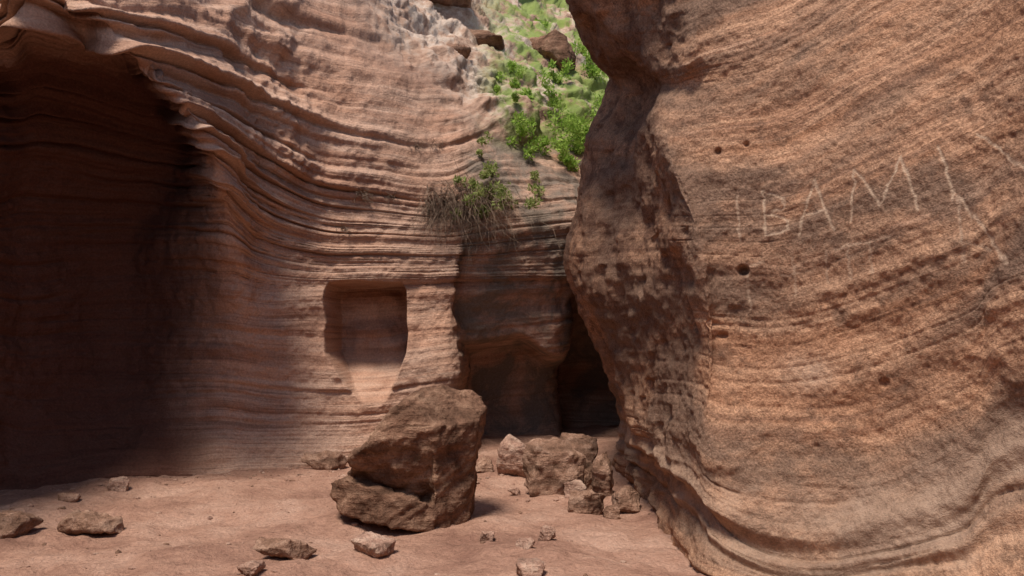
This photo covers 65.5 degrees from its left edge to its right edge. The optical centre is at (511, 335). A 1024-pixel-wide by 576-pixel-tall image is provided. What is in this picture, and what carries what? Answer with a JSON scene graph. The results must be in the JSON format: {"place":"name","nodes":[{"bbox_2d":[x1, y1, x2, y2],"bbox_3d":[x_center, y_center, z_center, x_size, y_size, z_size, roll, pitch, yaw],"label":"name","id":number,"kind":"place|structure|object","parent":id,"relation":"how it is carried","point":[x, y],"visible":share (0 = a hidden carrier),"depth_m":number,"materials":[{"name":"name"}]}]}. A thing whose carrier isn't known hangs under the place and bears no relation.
{"place":"outdoors","nodes":[
{"label":"outdoors","id":0,"kind":"place"},
{"bbox_2d":[0,0,619,489],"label":"canyon wall","id":1,"kind":"structure","parent":0,"point":[192,280],"depth_m":9.58,"materials":[{"name":"brown stone"}]},
{"bbox_2d":[334,220,350,233],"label":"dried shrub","id":2,"kind":"object","parent":1,"relation":"on","point":[346,229],"visible":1,"depth_m":9.69,"materials":[{"name":"brown plant"}]},
{"bbox_2d":[352,186,380,206],"bbox_3d":[-1.781,-1.685,9.718,0.338,0.270,0.284,0,0,24],"label":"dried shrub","id":3,"kind":"object","parent":1,"relation":"on","point":[366,200],"visible":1,"depth_m":9.73,"materials":[{"name":"brown plant"}]},
{"bbox_2d":[382,189,397,207],"bbox_3d":[-1.510,-1.712,9.873,0.241,0.257,0.280,0,0,41],"label":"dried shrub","id":4,"kind":"object","parent":1,"relation":"on","point":[387,196],"visible":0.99,"depth_m":9.86,"materials":[{"name":"brown plant"}]},
{"bbox_2d":[413,139,442,153],"bbox_3d":[-1.103,-2.410,10.146,0.506,0.228,0.283,0,0,-18],"label":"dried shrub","id":5,"kind":"object","parent":1,"relation":"on","point":[416,145],"visible":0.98,"depth_m":10.11,"materials":[{"name":"brown plant"}]},
{"bbox_2d":[429,0,471,8],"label":"boulder","id":6,"kind":"object","parent":1,"relation":"on","point":[462,3],"visible":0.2,"depth_m":13.07,"materials":[{"name":"brown stone"}]},
{"bbox_2d":[446,43,470,58],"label":"boulder","id":7,"kind":"object","parent":1,"relation":"on","point":[464,50],"visible":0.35,"depth_m":11.62,"materials":[{"name":"brown stone"}]},
{"bbox_2d":[408,152,561,277],"bbox_3d":[-0.431,-1.517,9.995,2.175,1.704,1.325,0,0,0],"label":"dried shrub","id":8,"kind":"object","parent":1,"relation":"on","point":[456,205],"visible":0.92,"depth_m":9.90,"materials":[{"name":"plant"}]},
{"bbox_2d":[470,29,504,49],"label":"boulder","id":9,"kind":"object","parent":1,"relation":"on","point":[490,39],"visible":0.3,"depth_m":12.68,"materials":[{"name":"brown stone"}]},
{"bbox_2d":[450,131,545,219],"bbox_3d":[-0.132,-2.010,10.181,1.378,1.304,0.825,0,0,-22],"label":"green shrub","id":10,"kind":"object","parent":1,"relation":"on","point":[530,201],"visible":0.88,"depth_m":10.06,"materials":[{"name":"green plant"}]},
{"bbox_2d":[489,17,548,140],"bbox_3d":[-0.245,-4.564,12.895,1.904,3.778,4.712,0,0,0],"label":"green shrub","id":11,"kind":"object","parent":1,"relation":"on","point":[512,65],"visible":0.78,"depth_m":11.07,"materials":[{"name":"green plant"}]},
{"bbox_2d":[530,29,575,70],"bbox_3d":[0.650,-4.808,13.725,0.916,0.751,0.837,0,0,0],"label":"boulder","id":12,"kind":"object","parent":1,"relation":"on","point":[555,45],"visible":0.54,"depth_m":13.37,"materials":[{"name":"brown stone"}]},
{"bbox_2d":[506,69,604,171],"bbox_3d":[0.983,-3.112,11.775,2.779,1.659,1.319,0,0,-41],"label":"green shrub","id":13,"kind":"object","parent":1,"relation":"on","point":[571,123],"visible":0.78,"depth_m":11.33,"materials":[{"name":"green plant"}]},
{"bbox_2d":[547,32,606,83],"bbox_3d":[1.167,-5.560,14.727,1.524,2.960,3.977,0,0,0],"label":"green shrub","id":14,"kind":"object","parent":1,"relation":"on","point":[593,70],"visible":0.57,"depth_m":13.64,"materials":[{"name":"green plant"}]},
{"bbox_2d":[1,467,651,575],"bbox_3d":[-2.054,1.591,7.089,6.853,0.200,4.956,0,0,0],"label":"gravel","id":15,"kind":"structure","parent":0,"point":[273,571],"depth_m":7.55,"materials":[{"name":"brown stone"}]},
{"bbox_2d":[0,425,705,575],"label":"ground","id":16,"kind":"structure","parent":0,"point":[645,546],"depth_m":6.63,"materials":[{"name":"brown sand"}]},
{"bbox_2d":[0,510,43,538],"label":"stone","id":17,"kind":"object","parent":16,"relation":"on","point":[13,524],"visible":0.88,"depth_m":6.57,"materials":[{"name":"brown stone"}]},
{"bbox_2d":[57,493,80,502],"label":"stone","id":18,"kind":"object","parent":16,"relation":"on","point":[71,497],"visible":0.88,"depth_m":7.66,"materials":[{"name":"brown stone"}]},
{"bbox_2d":[57,509,123,534],"bbox_3d":[-3.556,1.597,6.725,0.496,0.252,0.258,0,0,10],"label":"stone","id":19,"kind":"object","parent":16,"relation":"on","point":[77,522],"visible":0.97,"depth_m":6.64,"materials":[{"name":"brown stone"}]},
{"bbox_2d":[107,476,129,491],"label":"stone","id":20,"kind":"object","parent":16,"relation":"on","point":[119,484],"visible":0.96,"depth_m":8.15,"materials":[{"name":"brown stone"}]},
{"bbox_2d":[237,560,265,575],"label":"stone","id":21,"kind":"object","parent":16,"relation":"on","point":[253,568],"visible":1,"depth_m":5.31,"materials":[{"name":"brown stone"}]},
{"bbox_2d":[251,537,316,559],"bbox_3d":[-1.664,1.560,5.811,0.413,0.198,0.283,0,0,11],"label":"stone","id":22,"kind":"object","parent":16,"relation":"on","point":[291,549],"visible":0.95,"depth_m":5.73,"materials":[{"name":"brown stone"}]},
{"bbox_2d":[301,450,347,469],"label":"stone","id":23,"kind":"object","parent":16,"relation":"on","point":[327,460],"visible":0.93,"depth_m":9.07,"materials":[{"name":"brown stone"}]},
{"bbox_2d":[351,531,395,557],"bbox_3d":[-1.046,1.584,5.951,0.336,0.200,0.268,0,0,0],"label":"stone","id":24,"kind":"object","parent":16,"relation":"on","point":[372,544],"visible":0.84,"depth_m":5.94,"materials":[{"name":"brown stone"}]},
{"bbox_2d":[329,385,486,531],"bbox_3d":[-0.908,1.058,7.049,1.374,1.249,1.052,0,0,0],"label":"boulder","id":25,"kind":"object","parent":16,"relation":"on","point":[412,460],"visible":1,"depth_m":6.70,"materials":[{"name":"brown stone"}]},
{"bbox_2d":[475,456,493,472],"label":"stone","id":26,"kind":"object","parent":16,"relation":"on","point":[484,464],"visible":0.82,"depth_m":9.14,"materials":[{"name":"brown stone"}]},
{"bbox_2d":[479,531,494,540],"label":"stone","id":27,"kind":"object","parent":16,"relation":"on","point":[486,535],"visible":0.94,"depth_m":6.32,"materials":[{"name":"brown stone"}]},
{"bbox_2d":[496,434,525,477],"bbox_3d":[0.095,1.400,9.000,0.538,0.564,0.507,0,0,0],"label":"boulder","id":28,"kind":"object","parent":16,"relation":"on","point":[511,448],"visible":0.43,"depth_m":8.83,"materials":[{"name":"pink stone"}]},
{"bbox_2d":[507,487,520,495],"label":"stone","id":29,"kind":"object","parent":16,"relation":"on","point":[515,491],"visible":0.97,"depth_m":8.06,"materials":[{"name":"brown stone"}]},
{"bbox_2d":[515,538,534,549],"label":"stone","id":30,"kind":"object","parent":16,"relation":"on","point":[525,543],"visible":0.99,"depth_m":6.00,"materials":[{"name":"brown stone"}]},
{"bbox_2d":[516,557,545,575],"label":"stone","id":31,"kind":"object","parent":16,"relation":"on","point":[535,566],"visible":1,"depth_m":5.30,"materials":[{"name":"brown stone"}]},
{"bbox_2d":[538,525,555,540],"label":"stone","id":32,"kind":"object","parent":16,"relation":"on","point":[547,533],"visible":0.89,"depth_m":6.21,"materials":[{"name":"brown stone"}]},
{"bbox_2d":[522,437,585,496],"bbox_3d":[0.425,1.394,8.103,0.656,0.715,0.400,0,0,0],"label":"boulder","id":33,"kind":"object","parent":16,"relation":"on","point":[552,465],"visible":0.77,"depth_m":7.95,"materials":[{"name":"brown stone"}]},
{"bbox_2d":[564,479,586,498],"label":"stone","id":34,"kind":"object","parent":16,"relation":"on","point":[577,485],"visible":0.63,"depth_m":7.80,"materials":[{"name":"brown stone"}]},
{"bbox_2d":[559,432,597,462],"bbox_3d":[0.768,1.391,9.363,0.488,0.498,0.390,0,0,-26],"label":"boulder","id":35,"kind":"object","parent":16,"relation":"on","point":[586,446],"visible":0.45,"depth_m":9.30,"materials":[{"name":"brown stone"}]},
{"bbox_2d":[567,490,605,514],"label":"boulder","id":36,"kind":"object","parent":16,"relation":"on","point":[586,502],"visible":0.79,"depth_m":7.24,"materials":[{"name":"brown stone"}]},
{"bbox_2d":[584,458,592,489],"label":"boulder","id":37,"kind":"object","parent":16,"relation":"on","point":[588,475],"visible":0.24,"depth_m":8.45,"materials":[{"name":"brown stone"}]},
{"bbox_2d":[591,451,613,497],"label":"boulder","id":38,"kind":"object","parent":16,"relation":"on","point":[602,482],"visible":0.82,"depth_m":7.89,"materials":[{"name":"brown stone"}]},
{"bbox_2d":[603,505,620,518],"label":"stone","id":39,"kind":"object","parent":16,"relation":"on","point":[611,511],"visible":0.88,"depth_m":7.15,"materials":[{"name":"brown stone"}]},
{"bbox_2d":[611,485,639,512],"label":"boulder","id":40,"kind":"object","parent":16,"relation":"on","point":[625,499],"visible":0.77,"depth_m":7.40,"materials":[{"name":"brown stone"}]},
{"bbox_2d":[563,0,1023,575],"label":"canyon wall","id":41,"kind":"structure","parent":16,"relation":"on","point":[793,260],"depth_m":5.14,"materials":[{"name":"brown stone"}]}
]}

